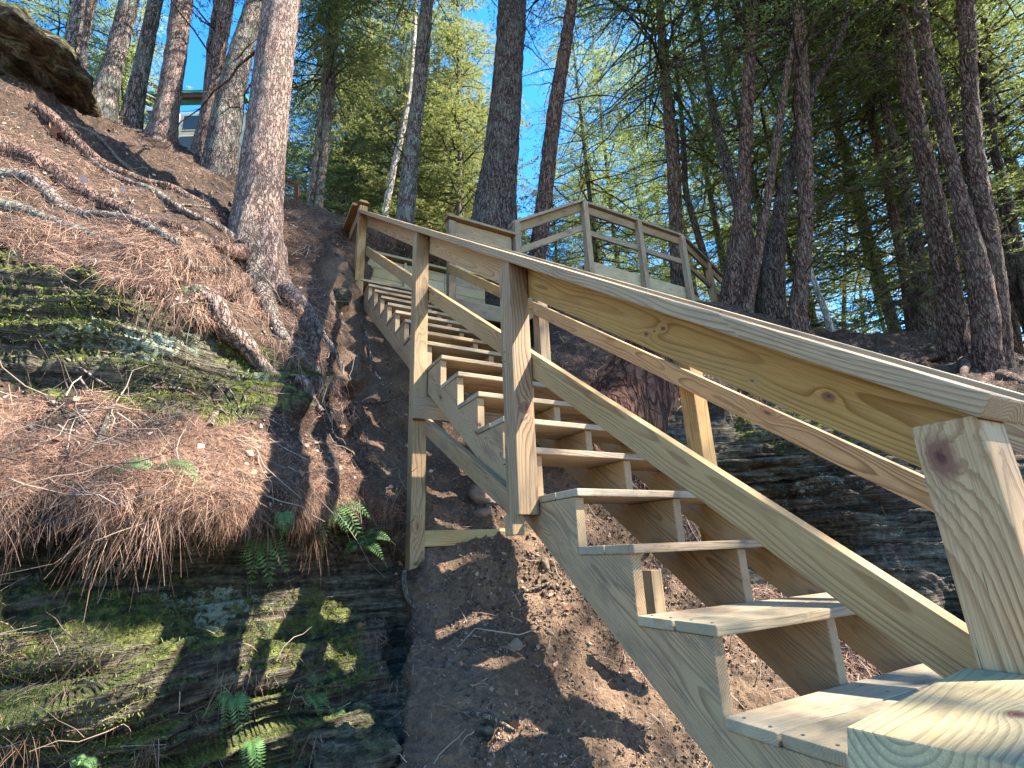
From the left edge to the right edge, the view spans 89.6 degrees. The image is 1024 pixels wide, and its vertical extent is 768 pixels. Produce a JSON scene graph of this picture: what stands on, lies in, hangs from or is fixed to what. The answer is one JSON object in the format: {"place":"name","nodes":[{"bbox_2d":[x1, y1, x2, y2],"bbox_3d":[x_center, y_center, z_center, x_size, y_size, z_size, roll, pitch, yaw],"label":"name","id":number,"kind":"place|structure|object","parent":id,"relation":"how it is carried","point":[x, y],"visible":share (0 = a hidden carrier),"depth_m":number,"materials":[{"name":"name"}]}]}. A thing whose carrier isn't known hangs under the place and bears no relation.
{"place":"outdoors","nodes":[
{"label":"outdoors","id":0,"kind":"place"},
{"bbox_2d":[119,89,288,193],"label":"house","id":1,"kind":"structure","parent":0,"point":[188,124],"depth_m":15.53,"materials":[{"name":"grey metal"}]},
{"bbox_2d":[0,490,410,767],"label":"rock face","id":2,"kind":"object","parent":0,"point":[282,728],"visible":0.66,"depth_m":2.00},
{"bbox_2d":[0,504,347,617],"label":"hanging needles","id":3,"kind":"object","parent":2,"relation":"hanging from","point":[147,527],"visible":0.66,"depth_m":1.80,"materials":[{"name":"brown plant"}]},
{"bbox_2d":[0,549,370,767],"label":"twigs","id":4,"kind":"object","parent":2,"relation":"attached to","point":[95,736],"visible":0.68,"depth_m":1.67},
{"bbox_2d":[0,550,384,767],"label":"moss","id":5,"kind":"object","parent":2,"relation":"on","point":[73,675],"visible":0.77,"depth_m":1.64,"materials":[{"name":"plant"}]},
{"bbox_2d":[0,615,395,767],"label":"hanging needles","id":6,"kind":"object","parent":2,"relation":"on","point":[221,678],"visible":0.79,"depth_m":1.79,"materials":[{"name":"green plant"}]},
{"bbox_2d":[0,538,448,767],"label":"pine needles","id":7,"kind":"object","parent":2,"relation":"on","point":[65,673],"visible":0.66,"depth_m":1.63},
{"bbox_2d":[208,689,252,753],"bbox_3d":[-0.974,1.193,1.782,0.150,0.254,0.104,7,-20,-28],"label":"fern","id":8,"kind":"object","parent":2,"relation":"attached to","point":[234,700],"visible":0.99,"depth_m":1.78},
{"bbox_2d":[240,737,265,767],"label":"fern","id":9,"kind":"object","parent":2,"relation":"on","point":[252,745],"visible":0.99,"depth_m":1.84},
{"bbox_2d":[240,533,291,604],"bbox_3d":[-1.165,0.876,2.400,0.265,0.355,0.130,-2,-18,-2],"label":"fern","id":10,"kind":"object","parent":2,"relation":"attached to","point":[261,541],"visible":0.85,"depth_m":2.40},
{"bbox_2d":[311,499,374,560],"bbox_3d":[-0.815,0.707,2.478,0.335,0.308,0.114,-3,-18,1],"label":"fern","id":11,"kind":"object","parent":2,"relation":"on","point":[337,510],"visible":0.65,"depth_m":2.48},
{"bbox_2d":[303,700,402,767],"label":"stone","id":12,"kind":"object","parent":2,"relation":"on","point":[370,743],"visible":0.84,"depth_m":1.99,"materials":[{"name":"stone"}]},
{"bbox_2d":[343,528,392,560],"bbox_3d":[-0.764,0.875,2.734,0.303,0.219,0.090,-2,-18,0],"label":"fern","id":13,"kind":"object","parent":2,"relation":"on","point":[355,547],"visible":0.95,"depth_m":2.74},
{"bbox_2d":[0,75,1023,767],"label":"hillside","id":14,"kind":"structure","parent":0,"point":[506,679],"depth_m":2.96,"materials":[{"name":"soil"}]},
{"bbox_2d":[0,0,101,116],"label":"boulder","id":15,"kind":"object","parent":14,"relation":"on","point":[33,52],"visible":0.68,"depth_m":5.24,"materials":[{"name":"stone"}]},
{"bbox_2d":[80,0,94,69],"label":"tree","id":16,"kind":"object","parent":14,"relation":"on","point":[89,7],"visible":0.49,"depth_m":6.36,"materials":[{"name":"brown plant"}]},
{"bbox_2d":[114,456,206,494],"bbox_3d":[-1.266,0.326,1.811,0.381,0.149,0.056,-2,-18,-1],"label":"fern","id":17,"kind":"object","parent":14,"relation":"on","point":[149,462],"visible":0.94,"depth_m":1.81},
{"bbox_2d":[0,250,329,428],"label":"rock face","id":18,"kind":"object","parent":14,"relation":"on","point":[36,364],"visible":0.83,"depth_m":2.62},
{"bbox_2d":[0,249,334,425],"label":"moss","id":19,"kind":"object","parent":18,"relation":"on","point":[111,362],"visible":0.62,"depth_m":2.58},
{"bbox_2d":[0,126,402,535],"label":"thin roots","id":20,"kind":"object","parent":14,"relation":"on","point":[92,376],"visible":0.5,"depth_m":2.83,"materials":[{"name":"brown plant"}]},
{"bbox_2d":[0,489,405,564],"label":"hanging needles","id":21,"kind":"object","parent":14,"relation":"on","point":[47,534],"visible":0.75,"depth_m":1.75,"materials":[{"name":"brown plant"}]},
{"bbox_2d":[0,0,419,454],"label":"tree","id":22,"kind":"object","parent":14,"relation":"on","point":[255,221],"visible":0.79,"depth_m":4.38,"materials":[{"name":"brown plant"}]},
{"bbox_2d":[6,217,361,443],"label":"hanging needles","id":23,"kind":"object","parent":22,"relation":"hanging from","point":[175,260],"visible":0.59,"depth_m":3.19,"materials":[{"name":"brown plant"}]},
{"bbox_2d":[0,107,429,601],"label":"twigs","id":24,"kind":"object","parent":14,"relation":"on","point":[96,443],"visible":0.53,"depth_m":2.21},
{"bbox_2d":[0,75,440,427],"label":"pine needles","id":25,"kind":"object","parent":14,"relation":"on","point":[55,260],"visible":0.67,"depth_m":3.02,"materials":[{"name":"plant"}]},
{"bbox_2d":[0,372,441,558],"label":"pine needles","id":26,"kind":"object","parent":14,"relation":"on","point":[149,481],"visible":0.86,"depth_m":2.00,"materials":[{"name":"plant"}]},
{"bbox_2d":[0,83,450,627],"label":"fallen leaves","id":27,"kind":"object","parent":14,"relation":"on","point":[229,435],"depth_m":2.30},
{"bbox_2d":[0,80,460,562],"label":"soil crumbs","id":28,"kind":"object","parent":14,"relation":"on","point":[164,426],"visible":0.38,"depth_m":3.02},
{"bbox_2d":[333,287,351,306],"bbox_3d":[-1.659,-0.829,4.944,0.244,0.206,0.110,-2,-18,-2],"label":"stone","id":29,"kind":"object","parent":14,"relation":"on","point":[342,295],"visible":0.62,"depth_m":4.91,"materials":[{"name":"stone"}]},
{"bbox_2d":[382,0,416,216],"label":"tree","id":30,"kind":"object","parent":14,"relation":"on","point":[395,160],"visible":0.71,"depth_m":12.76,"materials":[{"name":"white plant"}]},
{"bbox_2d":[343,202,500,329],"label":"landing deck","id":31,"kind":"structure","parent":14,"relation":"on","point":[470,296],"depth_m":6.72,"materials":[{"name":"brown wood"}]},
{"bbox_2d":[508,199,582,253],"bbox_3d":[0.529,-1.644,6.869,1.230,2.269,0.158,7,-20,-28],"label":"guard rail","id":32,"kind":"object","parent":31,"relation":"attached to","point":[518,226],"visible":0.75,"depth_m":6.96,"materials":[{"name":"brown wood"}]},
{"bbox_2d":[444,213,516,277],"bbox_3d":[-0.368,-1.640,6.333,0.950,0.700,0.140,7,-20,-28],"label":"guard rail","id":33,"kind":"object","parent":32,"relation":"attached to","point":[483,232],"visible":0.49,"depth_m":6.39,"materials":[{"name":"brown wood"}]},
{"bbox_2d":[468,485,494,503],"bbox_3d":[-0.187,0.784,3.584,0.237,0.166,0.163,7,-20,-28],"label":"stone","id":34,"kind":"object","parent":14,"relation":"on","point":[476,493],"visible":0.44,"depth_m":3.52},
{"bbox_2d":[475,722,493,743],"bbox_3d":[-0.111,1.407,2.075,0.082,0.081,0.042,-6,-18,11],"label":"stone","id":35,"kind":"object","parent":14,"relation":"on","point":[484,732],"visible":0.99,"depth_m":2.06,"materials":[{"name":"stone"}]},
{"bbox_2d":[456,710,520,730],"bbox_3d":[-0.096,1.384,2.115,0.269,0.086,0.028,-3,-18,2],"label":"fallen branch","id":36,"kind":"object","parent":14,"relation":"on","point":[489,717],"depth_m":2.11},
{"bbox_2d":[433,0,611,250],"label":"tree","id":37,"kind":"object","parent":14,"relation":"on","point":[495,202],"visible":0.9,"depth_m":8.78,"materials":[{"name":"brown plant"}]},
{"bbox_2d":[367,325,778,767],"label":"twigs","id":38,"kind":"object","parent":14,"relation":"on","point":[548,657],"visible":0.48,"depth_m":2.31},
{"bbox_2d":[364,338,783,767],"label":"pine needles","id":39,"kind":"object","parent":14,"relation":"on","point":[542,681],"visible":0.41,"depth_m":2.31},
{"bbox_2d":[375,329,795,767],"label":"soil crumbs","id":40,"kind":"object","parent":14,"relation":"on","point":[510,749],"visible":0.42,"depth_m":2.34,"materials":[{"name":"soil"}]},
{"bbox_2d":[561,339,679,480],"bbox_3d":[1.198,0.326,4.712,2.145,1.679,1.124,7,-20,-28],"label":"stump","id":41,"kind":"object","parent":14,"relation":"on","point":[644,395],"visible":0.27,"depth_m":4.21,"materials":[{"name":"wood"}]},
{"bbox_2d":[363,284,943,767],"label":"staircase","id":42,"kind":"structure","parent":14,"relation":"on","point":[791,638],"depth_m":1.72,"materials":[{"name":"brown wood"}]},
{"bbox_2d":[446,219,1023,540],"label":"handrail","id":43,"kind":"object","parent":42,"relation":"attached to","point":[698,390],"visible":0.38,"depth_m":2.38,"materials":[{"name":"brown wood"}]},
{"bbox_2d":[460,336,877,706],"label":"fallen leaves","id":44,"kind":"object","parent":14,"relation":"on","point":[567,607],"visible":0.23,"depth_m":2.70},
{"bbox_2d":[354,199,1023,677],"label":"handrail","id":45,"kind":"object","parent":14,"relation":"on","point":[948,437],"visible":0.91,"depth_m":1.09,"materials":[{"name":"brown wood"}]},
{"bbox_2d":[847,668,1023,767],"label":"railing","id":46,"kind":"object","parent":45,"relation":"attached to","point":[968,718],"visible":1,"depth_m":0.51,"materials":[{"name":"brown wood"}]},
{"bbox_2d":[431,0,1023,725],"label":"pine","id":47,"kind":"object","parent":14,"relation":"on","point":[855,661],"depth_m":2.90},
{"bbox_2d":[457,300,1022,657],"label":"soil crumbs","id":48,"kind":"object","parent":14,"relation":"on","point":[522,588],"visible":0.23,"depth_m":2.85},
{"bbox_2d":[547,0,933,312],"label":"tree","id":49,"kind":"object","parent":14,"relation":"on","point":[737,267],"visible":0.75,"depth_m":8.88,"materials":[{"name":"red plant"}]},
{"bbox_2d":[458,318,1022,663],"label":"twigs","id":50,"kind":"object","parent":14,"relation":"on","point":[655,562],"visible":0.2,"depth_m":2.95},
{"bbox_2d":[742,0,799,312],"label":"tree","id":51,"kind":"object","parent":14,"relation":"on","point":[748,304],"visible":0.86,"depth_m":7.88,"materials":[{"name":"red plant"}]},
{"bbox_2d":[620,0,974,333],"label":"tree","id":52,"kind":"object","parent":14,"relation":"on","point":[797,316],"visible":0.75,"depth_m":8.41,"materials":[{"name":"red plant"}]},
{"bbox_2d":[665,399,1023,622],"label":"rock face","id":53,"kind":"object","parent":14,"relation":"on","point":[832,500],"visible":0.3,"depth_m":3.76},
{"bbox_2d":[689,0,1007,372],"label":"tree","id":54,"kind":"object","parent":14,"relation":"on","point":[986,352],"visible":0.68,"depth_m":7.36,"materials":[{"name":"red plant"}]},
{"bbox_2d":[684,0,1023,377],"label":"tree","id":55,"kind":"object","parent":14,"relation":"on","point":[953,333],"visible":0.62,"depth_m":8.04,"materials":[{"name":"red plant"}]},
{"bbox_2d":[787,0,1023,383],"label":"tree","id":56,"kind":"object","parent":14,"relation":"on","point":[980,194],"visible":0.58,"depth_m":7.58,"materials":[{"name":"green plant"}]},
{"bbox_2d":[3,0,1023,338],"label":"sky","id":57,"kind":"structure","parent":0,"point":[195,65],"materials":[{"name":"blue"}]},
{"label":"plateau ground","id":58,"kind":"structure","parent":0,"visible":0},
{"bbox_2d":[5,0,180,128],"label":"hemlock","id":59,"kind":"object","parent":58,"relation":"on","point":[58,10],"visible":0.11,"depth_m":12.54,"materials":[{"name":"green plant"}]},
{"bbox_2d":[88,0,192,111],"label":"hemlock","id":60,"kind":"object","parent":58,"relation":"on","point":[137,29],"visible":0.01,"depth_m":18.53,"materials":[{"name":"green plant"}]},
{"bbox_2d":[94,0,211,121],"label":"tree","id":61,"kind":"object","parent":58,"relation":"on","point":[108,83],"visible":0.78,"depth_m":6.63,"materials":[{"name":"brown plant"}]},
{"bbox_2d":[64,0,307,59],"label":"tree","id":62,"kind":"object","parent":58,"relation":"on","point":[73,32],"visible":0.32,"depth_m":6.46,"materials":[{"name":"brown plant"}]},
{"bbox_2d":[203,0,219,90],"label":"tree","id":63,"kind":"object","parent":58,"relation":"on","point":[209,42],"visible":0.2,"depth_m":7.78,"materials":[{"name":"brown plant"}]},
{"bbox_2d":[119,0,314,128],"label":"tree","id":64,"kind":"object","parent":58,"relation":"on","point":[132,110],"visible":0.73,"depth_m":6.99,"materials":[{"name":"grey plant"}]},
{"bbox_2d":[142,0,356,144],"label":"tree","id":65,"kind":"object","parent":58,"relation":"on","point":[162,124],"visible":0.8,"depth_m":6.90,"materials":[{"name":"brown plant"}]},
{"bbox_2d":[167,0,384,155],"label":"tree","id":66,"kind":"object","parent":58,"relation":"on","point":[221,34],"visible":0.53,"depth_m":7.40,"materials":[{"name":"brown plant"}]},
{"bbox_2d":[199,0,372,177],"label":"tree","id":67,"kind":"object","parent":58,"relation":"on","point":[220,154],"visible":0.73,"depth_m":6.78,"materials":[{"name":"grey plant"}]},
{"bbox_2d":[285,53,364,213],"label":"hemlock","id":68,"kind":"object","parent":58,"relation":"on","point":[291,130],"visible":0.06,"depth_m":18.69,"materials":[{"name":"green plant"}]},
{"bbox_2d":[314,1,340,207],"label":"tree","id":69,"kind":"object","parent":58,"relation":"on","point":[326,136],"visible":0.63,"depth_m":10.99,"materials":[{"name":"grey plant"}]},
{"bbox_2d":[227,0,435,206],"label":"tree","id":70,"kind":"object","parent":58,"relation":"on","point":[325,45],"visible":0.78,"depth_m":11.72,"materials":[{"name":"green plant"}]},
{"bbox_2d":[285,3,403,217],"bbox_3d":[-5.341,-6.320,15.795,5.167,18.052,6.021,-2,-18,0],"label":"hemlock","id":71,"kind":"object","parent":58,"relation":"on","point":[346,153],"visible":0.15,"depth_m":15.67,"materials":[{"name":"green plant"}]},
{"bbox_2d":[286,14,433,223],"bbox_3d":[-4.707,-6.231,17.868,6.575,19.952,6.811,12,-23,-37],"label":"hemlock","id":72,"kind":"object","parent":58,"relation":"on","point":[361,157],"visible":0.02,"depth_m":17.36,"materials":[{"name":"green plant"}]},
{"bbox_2d":[293,0,472,229],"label":"hemlock","id":73,"kind":"object","parent":58,"relation":"on","point":[379,137],"visible":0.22,"depth_m":14.50,"materials":[{"name":"green plant"}]},
{"bbox_2d":[368,1,485,232],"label":"hemlock","id":74,"kind":"object","parent":58,"relation":"on","point":[470,141],"visible":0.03,"depth_m":18.28,"materials":[{"name":"green plant"}]},
{"bbox_2d":[348,0,534,224],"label":"tree","id":75,"kind":"object","parent":58,"relation":"on","point":[406,205],"visible":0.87,"depth_m":9.20,"materials":[{"name":"grey plant"}]},
{"bbox_2d":[362,0,573,267],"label":"hemlock","id":76,"kind":"object","parent":58,"relation":"on","point":[454,49],"visible":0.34,"depth_m":14.25,"materials":[{"name":"green plant"}]},
{"bbox_2d":[429,42,531,242],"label":"hemlock","id":77,"kind":"object","parent":58,"relation":"on","point":[480,132],"visible":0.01,"depth_m":23.30,"materials":[{"name":"green plant"}]},
{"bbox_2d":[523,161,584,266],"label":"hemlock","id":78,"kind":"object","parent":58,"relation":"on","point":[534,192],"visible":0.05,"depth_m":18.30,"materials":[{"name":"green plant"}]},
{"bbox_2d":[474,0,665,259],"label":"tree","id":79,"kind":"object","parent":58,"relation":"on","point":[546,186],"visible":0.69,"depth_m":9.14,"materials":[{"name":"brown plant"}]},
{"bbox_2d":[517,0,667,279],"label":"hemlock","id":80,"kind":"object","parent":58,"relation":"on","point":[586,175],"visible":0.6,"depth_m":16.69,"materials":[{"name":"green plant"}]},
{"bbox_2d":[550,111,668,274],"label":"hemlock","id":81,"kind":"object","parent":58,"relation":"on","point":[574,174],"visible":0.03,"depth_m":31.12,"materials":[{"name":"green plant"}]},
{"bbox_2d":[550,6,688,282],"bbox_3d":[3.627,-6.252,20.248,6.290,22.755,6.429,-6,-18,11],"label":"hemlock","id":82,"kind":"object","parent":58,"relation":"on","point":[605,161],"visible":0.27,"depth_m":20.46,"materials":[{"name":"green plant"}]},
{"bbox_2d":[582,260,686,299],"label":"boardwalk","id":83,"kind":"structure","parent":58,"relation":"on","point":[635,279],"depth_m":7.60,"materials":[{"name":"brown wood"}]},
{"bbox_2d":[580,200,695,301],"bbox_3d":[1.901,-1.928,7.756,2.025,1.250,0.148,7,-20,-28],"label":"guard rail","id":84,"kind":"object","parent":83,"relation":"attached to","point":[640,227],"visible":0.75,"depth_m":7.76,"materials":[{"name":"brown wood"}]},
{"bbox_2d":[589,66,714,281],"bbox_3d":[5.841,-5.313,23.617,6.590,23.838,6.735,-5,-18,9],"label":"hemlock","id":85,"kind":"object","parent":58,"relation":"on","point":[625,231],"visible":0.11,"depth_m":24.50,"materials":[{"name":"green plant"}]},
{"bbox_2d":[524,0,782,286],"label":"tree","id":86,"kind":"object","parent":58,"relation":"on","point":[674,180],"visible":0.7,"depth_m":11.27,"materials":[{"name":"green plant"}]},
{"bbox_2d":[606,107,727,300],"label":"hemlock","id":87,"kind":"object","parent":58,"relation":"on","point":[658,213],"visible":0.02,"depth_m":30.80,"materials":[{"name":"green plant"}]},
{"bbox_2d":[598,0,763,300],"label":"hemlock","id":88,"kind":"object","parent":58,"relation":"on","point":[689,255],"visible":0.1,"depth_m":21.44,"materials":[{"name":"green plant"}]},
{"bbox_2d":[575,7,790,301],"bbox_3d":[4.067,-5.454,12.670,5.455,9.414,3.971,7,-20,-28],"label":"tree","id":89,"kind":"object","parent":58,"relation":"on","point":[694,223],"visible":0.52,"depth_m":12.40,"materials":[{"name":"green plant"}]},
{"bbox_2d":[606,0,829,291],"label":"hemlock","id":90,"kind":"object","parent":58,"relation":"on","point":[712,204],"visible":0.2,"depth_m":15.87,"materials":[{"name":"green plant"}]},
{"bbox_2d":[692,0,760,309],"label":"tree","id":91,"kind":"object","parent":58,"relation":"on","point":[725,160],"visible":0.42,"depth_m":9.70,"materials":[{"name":"brown plant"}]},
{"bbox_2d":[667,99,818,308],"bbox_3d":[10.774,-4.447,23.844,7.454,22.802,6.934,7,-20,-28],"label":"hemlock","id":92,"kind":"object","parent":58,"relation":"on","point":[714,238],"visible":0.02,"depth_m":25.04,"materials":[{"name":"green plant"}]},
{"bbox_2d":[694,0,859,322],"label":"tree","id":93,"kind":"object","parent":58,"relation":"on","point":[770,302],"visible":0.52,"depth_m":8.36,"materials":[{"name":"brown plant"}]},
{"bbox_2d":[651,0,924,332],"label":"hemlock","id":94,"kind":"object","parent":58,"relation":"on","point":[756,192],"visible":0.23,"depth_m":12.45,"materials":[{"name":"green plant"}]},
{"bbox_2d":[688,3,926,333],"bbox_3d":[10.373,-6.696,19.399,8.461,22.802,8.170,-10,-20,23],"label":"hemlock","id":95,"kind":"object","parent":58,"relation":"on","point":[812,315],"visible":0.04,"depth_m":18.35,"materials":[{"name":"green plant"}]},
{"bbox_2d":[726,106,891,331],"bbox_3d":[16.896,-4.852,29.504,10.576,28.503,10.213,8,-21,-28],"label":"hemlock","id":96,"kind":"object","parent":58,"relation":"on","point":[827,276],"visible":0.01,"depth_m":28.94,"materials":[{"name":"green plant"}]},
{"bbox_2d":[811,268,835,331],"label":"tree","id":97,"kind":"object","parent":58,"relation":"on","point":[829,324],"visible":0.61,"depth_m":9.20,"materials":[{"name":"grey plant"}]},
{"bbox_2d":[695,0,1023,329],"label":"tree","id":98,"kind":"object","parent":58,"relation":"on","point":[892,209],"visible":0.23,"depth_m":10.84,"materials":[{"name":"green plant"}]},
{"bbox_2d":[715,1,1023,333],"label":"hemlock","id":99,"kind":"object","parent":58,"relation":"on","point":[847,235],"visible":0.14,"depth_m":12.26,"materials":[{"name":"green plant"}]},
{"bbox_2d":[734,0,1023,334],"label":"tree","id":100,"kind":"object","parent":58,"relation":"on","point":[923,316],"visible":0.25,"depth_m":9.84,"materials":[{"name":"green plant"}]},
{"bbox_2d":[756,6,1023,334],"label":"hemlock","id":101,"kind":"object","parent":58,"relation":"on","point":[1021,151],"visible":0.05,"depth_m":14.71,"materials":[{"name":"green plant"}]},
{"bbox_2d":[761,0,1023,333],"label":"hemlock","id":102,"kind":"object","parent":58,"relation":"on","point":[1014,291],"visible":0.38,"depth_m":9.58,"materials":[{"name":"green plant"}]},
{"bbox_2d":[772,1,1023,344],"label":"hemlock","id":103,"kind":"object","parent":58,"relation":"on","point":[877,123],"visible":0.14,"depth_m":11.30,"materials":[{"name":"green plant"}]},
{"bbox_2d":[811,0,1023,356],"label":"tree","id":104,"kind":"object","parent":58,"relation":"on","point":[1018,343],"visible":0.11,"depth_m":10.51,"materials":[{"name":"green plant"}]},
{"bbox_2d":[812,0,1023,320],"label":"tree","id":105,"kind":"object","parent":58,"relation":"on","point":[997,160],"visible":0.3,"depth_m":9.41,"materials":[{"name":"green plant"}]},
{"bbox_2d":[849,0,1023,340],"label":"hemlock","id":106,"kind":"object","parent":58,"relation":"on","point":[1006,159],"visible":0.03,"depth_m":11.55,"materials":[{"name":"green plant"}]},
{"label":"boardwalk","id":107,"kind":"object","parent":58,"relation":"on","visible":0},
{"bbox_2d":[685,236,722,301],"bbox_3d":[3.513,-1.250,8.913,0.142,1.950,2.114,-17,-23,38],"label":"guard rail","id":108,"kind":"object","parent":107,"relation":"attached to","point":[712,271],"visible":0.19,"depth_m":8.97,"materials":[{"name":"brown wood"}]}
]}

